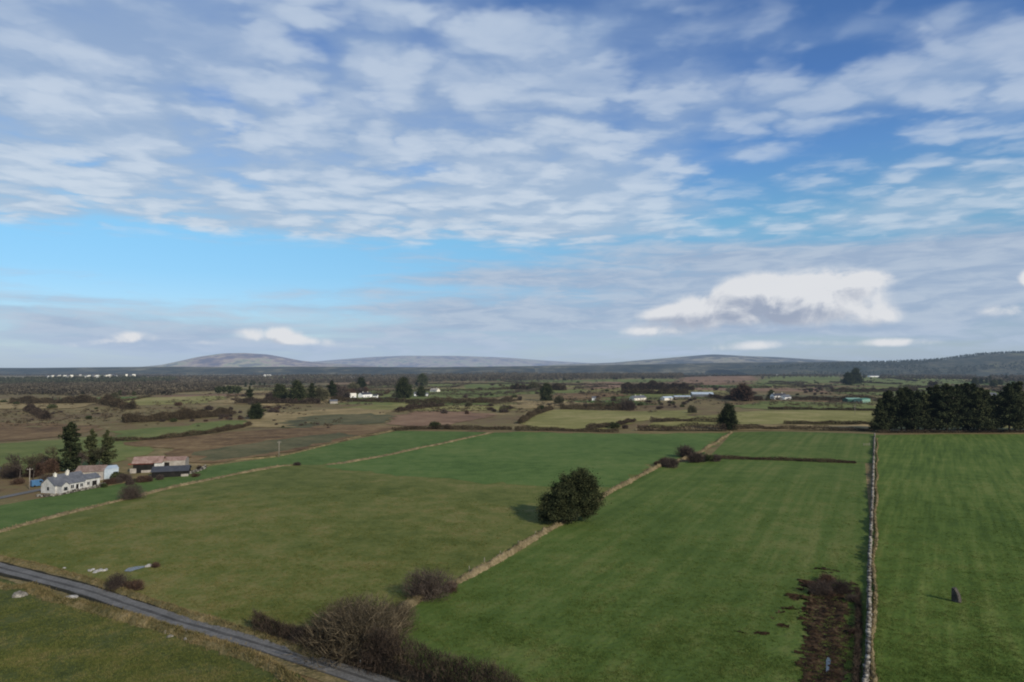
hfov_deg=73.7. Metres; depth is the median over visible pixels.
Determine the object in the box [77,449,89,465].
bare tree
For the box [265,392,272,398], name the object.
bare tree
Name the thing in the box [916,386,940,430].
conifer tree
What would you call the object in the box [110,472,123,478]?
shrub
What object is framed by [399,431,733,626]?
field bank
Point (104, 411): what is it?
undergrowth
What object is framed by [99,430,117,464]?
conifer tree
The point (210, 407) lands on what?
shrub
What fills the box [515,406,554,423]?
hedgerow
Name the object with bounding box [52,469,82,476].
farm wing
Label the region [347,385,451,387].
hedgerow
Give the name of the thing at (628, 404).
shrub
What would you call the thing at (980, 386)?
hedgerow
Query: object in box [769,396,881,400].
hedgerow
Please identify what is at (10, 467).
bare tree
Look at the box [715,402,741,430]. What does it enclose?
evergreen tree
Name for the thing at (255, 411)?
evergreen tree
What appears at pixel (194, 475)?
shrub
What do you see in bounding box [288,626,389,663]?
bramble hedge
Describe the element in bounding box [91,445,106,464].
bare tree
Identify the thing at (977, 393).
conifer tree
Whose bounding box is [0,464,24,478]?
shrub
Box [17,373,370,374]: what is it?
woodland
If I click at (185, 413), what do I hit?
hedgerow
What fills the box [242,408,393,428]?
field
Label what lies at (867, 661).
stone wall
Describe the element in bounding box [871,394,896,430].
conifer tree
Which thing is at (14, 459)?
bare tree
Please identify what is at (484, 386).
field
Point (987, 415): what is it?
conifer tree
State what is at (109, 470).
shed
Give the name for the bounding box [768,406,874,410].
hedgerow
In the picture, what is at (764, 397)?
field
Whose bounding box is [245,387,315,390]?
field
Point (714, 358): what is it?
hill
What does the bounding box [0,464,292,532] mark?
field bank
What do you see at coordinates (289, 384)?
field
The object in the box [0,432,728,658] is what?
field
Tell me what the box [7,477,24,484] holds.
shrub
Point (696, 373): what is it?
woodland
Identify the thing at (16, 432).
field
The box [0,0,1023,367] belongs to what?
sky
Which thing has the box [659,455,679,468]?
shrub
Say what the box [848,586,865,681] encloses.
bramble hedge
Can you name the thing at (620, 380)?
field
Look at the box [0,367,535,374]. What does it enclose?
hill
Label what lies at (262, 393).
hedgerow
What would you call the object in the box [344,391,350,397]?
bare tree
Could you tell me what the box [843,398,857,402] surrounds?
farm shed
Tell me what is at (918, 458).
field
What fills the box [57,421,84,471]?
conifer tree
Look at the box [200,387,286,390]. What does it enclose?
hedgerow
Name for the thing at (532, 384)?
bare tree
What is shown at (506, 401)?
hedgerow
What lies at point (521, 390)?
hedgerow
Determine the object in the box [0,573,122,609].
ditch
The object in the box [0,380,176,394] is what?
woodland
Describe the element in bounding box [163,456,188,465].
shed
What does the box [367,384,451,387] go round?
field
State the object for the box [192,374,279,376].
hedgerow
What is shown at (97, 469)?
barn
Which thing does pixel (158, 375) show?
hedgerow
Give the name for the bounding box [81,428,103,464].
conifer tree
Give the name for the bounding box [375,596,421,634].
shrub
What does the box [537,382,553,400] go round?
evergreen tree
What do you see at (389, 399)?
hedgerow
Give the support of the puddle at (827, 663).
on the mud
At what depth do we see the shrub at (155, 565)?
136.67 m
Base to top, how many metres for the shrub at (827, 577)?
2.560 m
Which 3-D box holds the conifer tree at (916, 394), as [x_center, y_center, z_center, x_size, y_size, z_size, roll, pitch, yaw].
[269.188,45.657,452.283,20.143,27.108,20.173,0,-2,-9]
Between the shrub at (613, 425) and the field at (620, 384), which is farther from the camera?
the field at (620, 384)
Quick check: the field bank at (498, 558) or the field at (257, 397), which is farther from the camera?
the field at (257, 397)
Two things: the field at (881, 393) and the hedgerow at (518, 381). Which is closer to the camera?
the field at (881, 393)
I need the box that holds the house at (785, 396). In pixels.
[780,394,790,399]
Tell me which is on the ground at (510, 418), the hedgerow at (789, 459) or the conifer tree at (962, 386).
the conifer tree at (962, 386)
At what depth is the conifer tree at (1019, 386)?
432.05 m
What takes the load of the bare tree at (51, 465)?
on the field at (28, 449)
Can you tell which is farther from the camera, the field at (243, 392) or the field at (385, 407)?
the field at (243, 392)
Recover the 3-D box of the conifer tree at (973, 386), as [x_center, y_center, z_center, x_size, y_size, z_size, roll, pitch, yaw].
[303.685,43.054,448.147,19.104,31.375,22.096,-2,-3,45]
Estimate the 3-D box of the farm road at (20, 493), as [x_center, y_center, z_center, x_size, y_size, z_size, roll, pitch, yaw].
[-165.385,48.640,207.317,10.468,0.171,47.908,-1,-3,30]
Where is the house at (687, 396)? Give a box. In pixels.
[672,395,690,398]
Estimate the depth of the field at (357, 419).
535.60 m
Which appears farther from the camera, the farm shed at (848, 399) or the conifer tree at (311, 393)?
the farm shed at (848, 399)
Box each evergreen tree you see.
[215,385,228,392]
[226,385,242,393]
[247,401,263,418]
[272,383,289,400]
[286,379,309,399]
[355,377,366,387]
[393,376,414,397]
[414,385,425,396]
[415,373,427,385]
[534,466,611,524]
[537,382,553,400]
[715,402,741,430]
[766,389,774,396]
[840,372,854,384]
[849,367,864,383]
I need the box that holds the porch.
[56,481,69,493]
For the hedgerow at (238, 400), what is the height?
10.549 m
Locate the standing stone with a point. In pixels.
(955, 595)
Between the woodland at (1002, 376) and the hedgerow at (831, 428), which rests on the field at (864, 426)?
the hedgerow at (831, 428)
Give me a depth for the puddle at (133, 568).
136.01 m
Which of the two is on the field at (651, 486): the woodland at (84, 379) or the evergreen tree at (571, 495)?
the evergreen tree at (571, 495)
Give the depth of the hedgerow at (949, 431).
428.04 m
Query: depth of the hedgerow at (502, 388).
1246.40 m
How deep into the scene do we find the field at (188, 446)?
380.44 m
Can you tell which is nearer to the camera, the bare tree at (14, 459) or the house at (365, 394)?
the bare tree at (14, 459)
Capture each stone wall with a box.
[36,482,104,496]
[189,465,206,473]
[862,433,875,681]
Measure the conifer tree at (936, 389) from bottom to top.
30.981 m
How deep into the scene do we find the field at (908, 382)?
1935.96 m
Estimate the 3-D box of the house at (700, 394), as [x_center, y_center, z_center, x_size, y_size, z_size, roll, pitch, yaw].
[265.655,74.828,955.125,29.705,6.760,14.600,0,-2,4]
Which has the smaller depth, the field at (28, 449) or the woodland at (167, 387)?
the field at (28, 449)
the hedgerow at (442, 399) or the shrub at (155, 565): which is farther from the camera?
the hedgerow at (442, 399)
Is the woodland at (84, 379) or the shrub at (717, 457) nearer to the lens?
the shrub at (717, 457)
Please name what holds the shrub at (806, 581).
on the ground at (510, 418)
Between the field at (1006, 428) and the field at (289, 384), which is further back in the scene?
the field at (289, 384)
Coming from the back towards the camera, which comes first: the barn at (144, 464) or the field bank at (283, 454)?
the field bank at (283, 454)
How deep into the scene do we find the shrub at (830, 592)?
121.30 m
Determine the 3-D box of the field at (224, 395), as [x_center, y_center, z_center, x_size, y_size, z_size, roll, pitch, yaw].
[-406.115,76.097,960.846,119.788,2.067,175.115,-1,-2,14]
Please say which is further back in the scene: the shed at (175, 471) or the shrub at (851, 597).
the shed at (175, 471)
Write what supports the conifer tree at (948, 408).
on the ground at (510, 418)
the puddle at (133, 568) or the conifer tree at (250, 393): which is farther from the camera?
the conifer tree at (250, 393)
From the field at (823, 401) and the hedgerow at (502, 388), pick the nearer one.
the field at (823, 401)
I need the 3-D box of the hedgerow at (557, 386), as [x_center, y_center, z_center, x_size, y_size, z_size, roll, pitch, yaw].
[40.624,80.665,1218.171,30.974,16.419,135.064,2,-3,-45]
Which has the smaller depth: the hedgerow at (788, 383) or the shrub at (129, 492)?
the shrub at (129, 492)
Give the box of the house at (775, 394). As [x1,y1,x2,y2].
[770,393,785,398]
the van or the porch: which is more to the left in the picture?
the van
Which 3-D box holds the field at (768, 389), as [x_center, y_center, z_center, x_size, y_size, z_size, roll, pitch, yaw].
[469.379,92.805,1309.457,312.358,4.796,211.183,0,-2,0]
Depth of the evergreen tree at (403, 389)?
900.55 m
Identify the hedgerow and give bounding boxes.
[0,373,70,375]
[8,394,98,403]
[20,403,55,419]
[71,373,144,374]
[95,394,137,408]
[102,374,191,376]
[112,421,252,440]
[119,407,239,422]
[123,394,153,400]
[174,389,213,392]
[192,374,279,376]
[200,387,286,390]
[222,383,244,384]
[226,390,272,396]
[234,396,320,403]
[245,606,391,675]
[253,384,325,387]
[320,379,442,382]
[330,395,404,402]
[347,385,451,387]
[356,621,524,681]
[368,387,488,391]
[390,391,503,394]
[392,424,511,430]
[395,402,444,410]
[405,396,512,403]
[428,382,543,384]
[452,382,472,386]
[488,399,518,403]
[489,385,527,389]
[494,400,587,405]
[502,387,540,393]
[504,380,541,383]
[509,383,566,389]
[514,425,619,432]
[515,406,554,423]
[551,382,702,384]
[559,400,626,409]
[574,384,608,388]
[578,390,729,394]
[585,418,637,428]
[590,375,707,377]
[605,401,657,405]
[621,380,694,389]
[621,387,688,393]
[622,394,718,399]
[636,421,726,430]
[649,416,717,421]
[684,374,729,375]
[689,384,771,387]
[707,393,762,400]
[711,374,793,375]
[720,455,855,462]
[731,423,767,429]
[766,382,831,386]
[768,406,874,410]
[768,424,874,430]
[769,380,801,383]
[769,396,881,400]
[773,384,831,387]
[783,419,872,424]
[791,395,853,399]
[808,400,877,404]
[829,380,902,383]
[831,387,919,391]
[836,389,970,391]
[851,394,880,398]
[877,429,1023,432]
[878,376,987,378]
[893,376,917,380]
[898,384,1023,387]
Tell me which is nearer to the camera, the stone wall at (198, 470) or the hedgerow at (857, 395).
the stone wall at (198, 470)
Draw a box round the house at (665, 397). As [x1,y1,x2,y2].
[660,396,673,399]
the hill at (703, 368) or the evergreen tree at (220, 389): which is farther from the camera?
the hill at (703, 368)
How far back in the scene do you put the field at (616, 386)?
1588.81 m
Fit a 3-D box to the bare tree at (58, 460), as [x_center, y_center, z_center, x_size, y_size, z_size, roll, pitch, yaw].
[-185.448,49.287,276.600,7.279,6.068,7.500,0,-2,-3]
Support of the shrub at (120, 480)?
on the ground at (510, 418)
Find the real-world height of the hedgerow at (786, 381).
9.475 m
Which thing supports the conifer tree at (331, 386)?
on the field at (257, 397)
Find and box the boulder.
[12,591,27,597]
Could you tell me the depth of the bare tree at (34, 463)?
249.26 m
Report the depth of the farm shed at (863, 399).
824.29 m
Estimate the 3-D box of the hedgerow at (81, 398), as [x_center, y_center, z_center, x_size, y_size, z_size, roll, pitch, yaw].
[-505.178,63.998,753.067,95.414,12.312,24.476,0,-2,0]
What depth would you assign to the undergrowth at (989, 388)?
1634.23 m
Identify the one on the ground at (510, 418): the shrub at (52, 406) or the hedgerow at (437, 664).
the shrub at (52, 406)
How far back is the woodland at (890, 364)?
3872.13 m
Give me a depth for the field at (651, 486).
134.04 m
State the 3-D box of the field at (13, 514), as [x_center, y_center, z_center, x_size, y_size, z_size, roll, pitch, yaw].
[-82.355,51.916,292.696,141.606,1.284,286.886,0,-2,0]
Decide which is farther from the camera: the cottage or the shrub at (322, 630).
the cottage
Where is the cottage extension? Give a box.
[81,473,100,487]
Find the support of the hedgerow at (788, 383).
on the ground at (510, 418)
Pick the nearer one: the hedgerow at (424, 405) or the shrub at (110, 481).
the shrub at (110, 481)
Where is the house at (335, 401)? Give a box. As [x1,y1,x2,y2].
[329,399,337,403]
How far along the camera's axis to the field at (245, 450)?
343.92 m
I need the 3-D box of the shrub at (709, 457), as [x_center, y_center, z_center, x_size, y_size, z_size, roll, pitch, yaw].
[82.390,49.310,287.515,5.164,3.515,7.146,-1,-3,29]
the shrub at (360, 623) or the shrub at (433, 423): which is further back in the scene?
the shrub at (433, 423)
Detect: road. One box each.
[0,488,40,498]
[0,562,398,681]
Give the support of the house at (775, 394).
on the ground at (510, 418)
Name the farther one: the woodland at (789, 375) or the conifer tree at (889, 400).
the woodland at (789, 375)
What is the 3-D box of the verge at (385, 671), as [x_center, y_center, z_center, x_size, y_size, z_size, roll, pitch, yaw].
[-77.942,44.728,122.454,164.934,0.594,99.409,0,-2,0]
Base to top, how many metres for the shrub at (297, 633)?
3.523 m
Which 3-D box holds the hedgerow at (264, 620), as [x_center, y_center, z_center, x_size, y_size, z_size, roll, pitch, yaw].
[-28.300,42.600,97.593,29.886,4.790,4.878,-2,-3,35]
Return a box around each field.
[0,400,96,408]
[0,410,142,426]
[0,422,103,440]
[0,431,486,528]
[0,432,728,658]
[0,437,153,473]
[0,578,307,681]
[110,420,246,439]
[123,396,225,404]
[123,424,398,462]
[162,394,264,396]
[181,391,272,393]
[191,432,357,460]
[208,399,343,402]
[223,395,341,405]
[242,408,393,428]
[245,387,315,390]
[255,383,320,384]
[277,413,397,427]
[302,432,734,486]
[338,399,490,404]
[340,403,516,410]
[356,388,538,398]
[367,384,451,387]
[385,411,495,425]
[399,458,869,681]
[463,382,528,388]
[491,400,568,404]
[511,400,591,408]
[512,379,677,382]
[516,409,690,428]
[522,389,584,393]
[543,382,671,384]
[553,392,630,398]
[575,400,657,405]
[581,381,623,388]
[584,389,728,394]
[602,393,712,399]
[636,424,876,430]
[648,410,874,427]
[669,376,758,384]
[689,384,764,387]
[695,388,834,392]
[712,431,873,462]
[720,382,751,384]
[725,385,814,387]
[734,401,874,409]
[752,376,842,385]
[754,395,853,400]
[797,387,860,390]
[798,400,874,404]
[823,384,979,387]
[837,387,1002,394]
[856,376,966,385]
[868,397,1023,429]
[869,434,1023,681]
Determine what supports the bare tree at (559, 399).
on the field at (516, 402)
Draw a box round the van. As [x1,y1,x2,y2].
[30,479,42,486]
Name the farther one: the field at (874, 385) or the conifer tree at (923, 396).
the field at (874, 385)
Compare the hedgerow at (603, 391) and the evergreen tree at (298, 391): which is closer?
the evergreen tree at (298, 391)
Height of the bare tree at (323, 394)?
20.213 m
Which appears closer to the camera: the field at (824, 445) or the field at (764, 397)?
the field at (824, 445)
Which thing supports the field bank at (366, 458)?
on the ground at (510, 418)
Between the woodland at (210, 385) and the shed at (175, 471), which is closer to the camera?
the shed at (175, 471)
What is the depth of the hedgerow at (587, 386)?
1309.80 m
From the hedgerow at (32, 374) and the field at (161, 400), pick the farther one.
the hedgerow at (32, 374)
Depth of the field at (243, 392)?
1050.88 m
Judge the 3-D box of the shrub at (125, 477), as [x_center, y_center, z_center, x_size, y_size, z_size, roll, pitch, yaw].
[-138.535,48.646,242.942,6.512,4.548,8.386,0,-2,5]
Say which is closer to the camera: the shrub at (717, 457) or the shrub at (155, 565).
the shrub at (155, 565)
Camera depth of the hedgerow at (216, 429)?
398.03 m
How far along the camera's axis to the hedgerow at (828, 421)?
506.33 m
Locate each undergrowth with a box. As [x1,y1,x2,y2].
[0,383,341,425]
[6,379,954,404]
[342,380,657,412]
[658,379,864,407]
[831,375,1023,395]
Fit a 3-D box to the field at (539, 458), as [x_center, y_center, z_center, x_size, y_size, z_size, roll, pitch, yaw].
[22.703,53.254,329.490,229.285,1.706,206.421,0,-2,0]
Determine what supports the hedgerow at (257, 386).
on the ground at (510, 418)
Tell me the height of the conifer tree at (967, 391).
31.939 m
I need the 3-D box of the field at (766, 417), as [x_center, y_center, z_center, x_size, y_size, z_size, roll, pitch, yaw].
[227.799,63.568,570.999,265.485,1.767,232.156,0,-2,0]
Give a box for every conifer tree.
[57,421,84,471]
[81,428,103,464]
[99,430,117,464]
[245,386,253,401]
[307,383,317,398]
[326,380,338,396]
[866,398,894,430]
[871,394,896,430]
[875,390,907,429]
[892,387,915,430]
[893,388,919,429]
[899,391,928,429]
[914,390,919,429]
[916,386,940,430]
[916,390,942,430]
[923,384,945,430]
[931,383,969,430]
[942,384,977,430]
[956,383,979,430]
[961,382,979,429]
[964,386,999,432]
[970,383,975,429]
[972,389,1005,429]
[980,387,1000,428]
[991,394,1006,429]
[992,383,1023,432]
[1001,381,1016,429]
[1013,381,1023,430]
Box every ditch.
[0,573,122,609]
[1,561,406,681]
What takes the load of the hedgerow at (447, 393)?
on the ground at (510, 418)
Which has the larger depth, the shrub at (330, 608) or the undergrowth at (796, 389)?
the undergrowth at (796, 389)
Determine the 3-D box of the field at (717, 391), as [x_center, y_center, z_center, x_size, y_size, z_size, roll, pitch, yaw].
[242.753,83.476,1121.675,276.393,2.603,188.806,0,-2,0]
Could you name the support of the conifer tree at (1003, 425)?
on the ground at (510, 418)
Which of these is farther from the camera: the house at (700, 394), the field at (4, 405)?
the house at (700, 394)
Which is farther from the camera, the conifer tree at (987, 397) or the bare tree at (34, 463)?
the conifer tree at (987, 397)
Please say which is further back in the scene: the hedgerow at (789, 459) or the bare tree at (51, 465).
the hedgerow at (789, 459)
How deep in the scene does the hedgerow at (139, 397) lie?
830.88 m
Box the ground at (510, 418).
[0,374,1023,681]
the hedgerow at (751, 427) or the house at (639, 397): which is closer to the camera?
the hedgerow at (751, 427)
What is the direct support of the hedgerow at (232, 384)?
on the ground at (510, 418)
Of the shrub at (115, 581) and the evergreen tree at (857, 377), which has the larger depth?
the evergreen tree at (857, 377)
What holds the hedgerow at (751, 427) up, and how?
on the field at (864, 426)
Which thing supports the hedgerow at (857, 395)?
on the ground at (510, 418)
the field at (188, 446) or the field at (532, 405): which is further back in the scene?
the field at (532, 405)
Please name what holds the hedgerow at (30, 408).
on the field at (97, 422)
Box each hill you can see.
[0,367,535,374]
[144,353,376,366]
[314,356,587,366]
[493,362,869,374]
[541,354,856,365]
[708,353,1023,375]
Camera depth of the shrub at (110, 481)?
236.23 m
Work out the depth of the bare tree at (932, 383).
1432.92 m
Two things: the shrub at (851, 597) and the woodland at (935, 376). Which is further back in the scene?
the woodland at (935, 376)
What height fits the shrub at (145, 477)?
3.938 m
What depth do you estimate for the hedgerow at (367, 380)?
1933.40 m
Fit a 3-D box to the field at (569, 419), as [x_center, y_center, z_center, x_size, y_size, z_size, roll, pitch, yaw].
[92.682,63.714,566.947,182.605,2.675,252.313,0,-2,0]
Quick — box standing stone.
[951,587,961,602]
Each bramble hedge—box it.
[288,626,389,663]
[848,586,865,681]
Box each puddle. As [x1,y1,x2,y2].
[124,566,143,571]
[826,657,830,671]
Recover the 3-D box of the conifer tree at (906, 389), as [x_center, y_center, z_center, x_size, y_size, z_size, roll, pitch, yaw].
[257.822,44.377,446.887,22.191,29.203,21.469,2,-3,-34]
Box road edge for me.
[0,572,352,681]
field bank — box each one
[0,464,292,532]
[0,554,320,658]
[0,581,30,590]
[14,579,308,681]
[201,430,394,465]
[323,432,494,464]
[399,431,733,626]
[869,438,879,681]
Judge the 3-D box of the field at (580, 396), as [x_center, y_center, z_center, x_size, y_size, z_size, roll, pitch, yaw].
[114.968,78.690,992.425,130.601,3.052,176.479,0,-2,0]
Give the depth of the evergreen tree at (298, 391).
765.73 m
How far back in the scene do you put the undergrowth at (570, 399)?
806.84 m
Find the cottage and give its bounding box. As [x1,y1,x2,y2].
[40,472,85,493]
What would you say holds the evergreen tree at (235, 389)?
on the field at (243, 392)
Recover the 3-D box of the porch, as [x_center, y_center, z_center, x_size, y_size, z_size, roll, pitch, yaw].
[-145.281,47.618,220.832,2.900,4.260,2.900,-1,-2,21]
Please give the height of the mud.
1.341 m
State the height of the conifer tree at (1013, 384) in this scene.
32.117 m
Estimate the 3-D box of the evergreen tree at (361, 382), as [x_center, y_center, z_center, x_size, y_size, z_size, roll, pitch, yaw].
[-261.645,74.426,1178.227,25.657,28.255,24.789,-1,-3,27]
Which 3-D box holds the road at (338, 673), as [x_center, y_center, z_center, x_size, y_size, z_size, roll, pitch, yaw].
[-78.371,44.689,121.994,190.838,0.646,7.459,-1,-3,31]
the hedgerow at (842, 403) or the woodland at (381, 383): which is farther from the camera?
the woodland at (381, 383)
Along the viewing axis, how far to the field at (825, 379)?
2222.77 m
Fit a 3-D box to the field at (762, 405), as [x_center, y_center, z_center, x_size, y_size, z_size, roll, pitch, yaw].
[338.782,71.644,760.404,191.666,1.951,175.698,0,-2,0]
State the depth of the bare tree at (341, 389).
955.51 m
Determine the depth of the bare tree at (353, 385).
1149.67 m
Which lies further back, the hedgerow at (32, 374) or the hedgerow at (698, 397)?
the hedgerow at (32, 374)
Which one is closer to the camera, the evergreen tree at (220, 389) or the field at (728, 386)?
the evergreen tree at (220, 389)
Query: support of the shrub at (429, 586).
on the ground at (510, 418)
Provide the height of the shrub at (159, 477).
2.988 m
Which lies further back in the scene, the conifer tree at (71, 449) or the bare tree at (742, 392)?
the bare tree at (742, 392)
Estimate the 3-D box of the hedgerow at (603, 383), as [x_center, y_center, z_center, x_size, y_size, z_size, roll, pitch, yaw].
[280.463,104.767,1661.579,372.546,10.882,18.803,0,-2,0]
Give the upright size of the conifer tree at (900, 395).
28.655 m
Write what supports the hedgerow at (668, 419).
on the field at (766, 417)
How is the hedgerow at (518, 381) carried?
on the ground at (510, 418)
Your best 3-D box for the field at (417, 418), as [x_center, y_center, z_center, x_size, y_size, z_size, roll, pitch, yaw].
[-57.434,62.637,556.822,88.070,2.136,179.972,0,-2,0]
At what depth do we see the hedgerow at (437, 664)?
85.70 m
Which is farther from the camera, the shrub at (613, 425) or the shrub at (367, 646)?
the shrub at (613, 425)
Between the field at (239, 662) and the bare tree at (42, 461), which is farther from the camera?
the bare tree at (42, 461)
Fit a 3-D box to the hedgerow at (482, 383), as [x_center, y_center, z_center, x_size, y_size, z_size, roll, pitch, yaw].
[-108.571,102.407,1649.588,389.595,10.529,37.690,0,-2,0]
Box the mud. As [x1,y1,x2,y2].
[738,567,858,681]
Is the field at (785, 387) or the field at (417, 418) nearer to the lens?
the field at (417, 418)
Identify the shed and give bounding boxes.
[104,465,118,478]
[150,465,191,477]
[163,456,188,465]
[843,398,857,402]
[854,398,869,402]
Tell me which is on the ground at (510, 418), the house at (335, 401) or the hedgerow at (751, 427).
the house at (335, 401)
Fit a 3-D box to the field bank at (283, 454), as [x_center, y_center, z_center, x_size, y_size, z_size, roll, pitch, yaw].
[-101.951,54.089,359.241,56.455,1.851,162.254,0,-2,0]
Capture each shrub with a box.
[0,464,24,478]
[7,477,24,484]
[36,473,53,480]
[46,404,57,408]
[103,478,116,484]
[103,571,134,591]
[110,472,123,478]
[115,472,134,481]
[115,477,123,482]
[116,483,146,499]
[121,579,144,590]
[124,479,135,484]
[136,475,153,482]
[151,562,161,567]
[156,474,163,479]
[190,473,200,476]
[203,404,213,409]
[287,587,414,671]
[289,625,315,644]
[298,593,382,652]
[307,616,355,652]
[348,629,395,663]
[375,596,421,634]
[400,565,457,602]
[429,421,440,428]
[443,580,459,593]
[610,422,619,428]
[616,398,636,409]
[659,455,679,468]
[674,445,696,456]
[685,450,706,462]
[704,454,713,460]
[711,453,721,461]
[802,579,816,587]
[807,578,834,596]
[816,573,835,582]
[824,589,836,596]
[828,576,853,595]
[845,593,859,601]
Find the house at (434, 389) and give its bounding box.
[430,388,439,391]
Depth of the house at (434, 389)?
1177.89 m
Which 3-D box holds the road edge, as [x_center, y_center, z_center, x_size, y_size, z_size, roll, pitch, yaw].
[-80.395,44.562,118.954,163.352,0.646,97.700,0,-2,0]
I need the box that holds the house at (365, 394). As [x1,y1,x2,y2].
[358,391,371,397]
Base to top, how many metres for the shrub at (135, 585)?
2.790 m
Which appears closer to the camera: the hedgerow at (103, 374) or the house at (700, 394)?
the house at (700, 394)
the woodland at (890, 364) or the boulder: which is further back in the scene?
the woodland at (890, 364)
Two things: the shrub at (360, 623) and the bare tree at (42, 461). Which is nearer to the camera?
the shrub at (360, 623)
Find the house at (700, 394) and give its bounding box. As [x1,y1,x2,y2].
[690,392,713,396]
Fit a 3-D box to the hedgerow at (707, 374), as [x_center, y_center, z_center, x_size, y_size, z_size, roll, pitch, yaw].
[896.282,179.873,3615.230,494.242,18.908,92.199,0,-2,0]
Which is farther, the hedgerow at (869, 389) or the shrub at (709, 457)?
the hedgerow at (869, 389)
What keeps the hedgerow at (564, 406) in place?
on the ground at (510, 418)
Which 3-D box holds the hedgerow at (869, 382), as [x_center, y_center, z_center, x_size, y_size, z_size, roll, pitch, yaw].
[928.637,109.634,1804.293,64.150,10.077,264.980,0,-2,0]
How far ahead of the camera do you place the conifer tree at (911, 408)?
429.02 m
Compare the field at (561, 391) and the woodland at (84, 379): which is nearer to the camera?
the field at (561, 391)
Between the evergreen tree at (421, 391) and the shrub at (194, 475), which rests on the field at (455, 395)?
the evergreen tree at (421, 391)
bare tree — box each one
[0,460,23,476]
[5,453,29,478]
[20,452,45,479]
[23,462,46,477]
[27,453,50,464]
[29,457,47,464]
[43,445,58,459]
[43,458,60,472]
[51,456,62,464]
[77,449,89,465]
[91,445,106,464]
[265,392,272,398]
[312,386,330,400]
[335,383,348,396]
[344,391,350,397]
[347,382,359,388]
[465,401,472,406]
[528,381,539,389]
[553,395,563,403]
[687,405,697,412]
[729,382,755,401]
[927,380,937,385]
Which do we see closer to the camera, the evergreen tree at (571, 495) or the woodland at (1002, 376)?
the evergreen tree at (571, 495)
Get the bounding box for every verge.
[0,576,348,681]
[6,562,421,681]
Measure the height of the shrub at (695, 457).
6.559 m
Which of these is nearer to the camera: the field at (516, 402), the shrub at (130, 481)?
the shrub at (130, 481)
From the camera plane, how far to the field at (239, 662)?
98.70 m
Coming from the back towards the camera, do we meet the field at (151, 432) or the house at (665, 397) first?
the house at (665, 397)
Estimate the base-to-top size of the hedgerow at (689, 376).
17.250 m
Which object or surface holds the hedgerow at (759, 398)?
on the ground at (510, 418)
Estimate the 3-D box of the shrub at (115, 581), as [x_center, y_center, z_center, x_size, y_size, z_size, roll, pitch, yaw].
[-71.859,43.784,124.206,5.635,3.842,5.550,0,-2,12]
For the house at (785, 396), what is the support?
on the ground at (510, 418)
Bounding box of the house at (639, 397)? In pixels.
[629,394,646,399]
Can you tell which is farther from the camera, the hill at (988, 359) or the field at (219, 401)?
the hill at (988, 359)
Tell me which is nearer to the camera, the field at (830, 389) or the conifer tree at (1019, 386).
the conifer tree at (1019, 386)
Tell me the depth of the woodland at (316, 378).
2146.38 m
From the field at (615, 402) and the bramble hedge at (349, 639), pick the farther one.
the field at (615, 402)
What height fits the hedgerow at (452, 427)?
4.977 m
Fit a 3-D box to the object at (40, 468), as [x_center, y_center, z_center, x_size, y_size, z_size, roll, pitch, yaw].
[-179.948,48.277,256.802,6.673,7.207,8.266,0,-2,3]
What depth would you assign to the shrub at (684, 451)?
300.97 m
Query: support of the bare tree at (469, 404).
on the field at (385, 407)
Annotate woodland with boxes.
[0,375,176,383]
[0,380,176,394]
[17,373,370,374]
[174,381,224,391]
[175,373,419,383]
[369,378,419,386]
[424,371,683,380]
[680,372,749,374]
[749,351,1023,374]
[757,373,844,378]
[879,374,976,379]
[987,374,1023,383]
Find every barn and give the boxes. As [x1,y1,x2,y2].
[75,465,107,479]
[128,456,165,472]
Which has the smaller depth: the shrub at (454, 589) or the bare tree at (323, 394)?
the shrub at (454, 589)
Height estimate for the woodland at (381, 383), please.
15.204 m
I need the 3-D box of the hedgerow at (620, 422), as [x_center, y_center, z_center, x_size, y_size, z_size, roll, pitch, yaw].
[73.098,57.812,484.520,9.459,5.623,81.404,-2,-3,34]
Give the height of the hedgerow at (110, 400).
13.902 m
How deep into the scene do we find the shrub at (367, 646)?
92.12 m

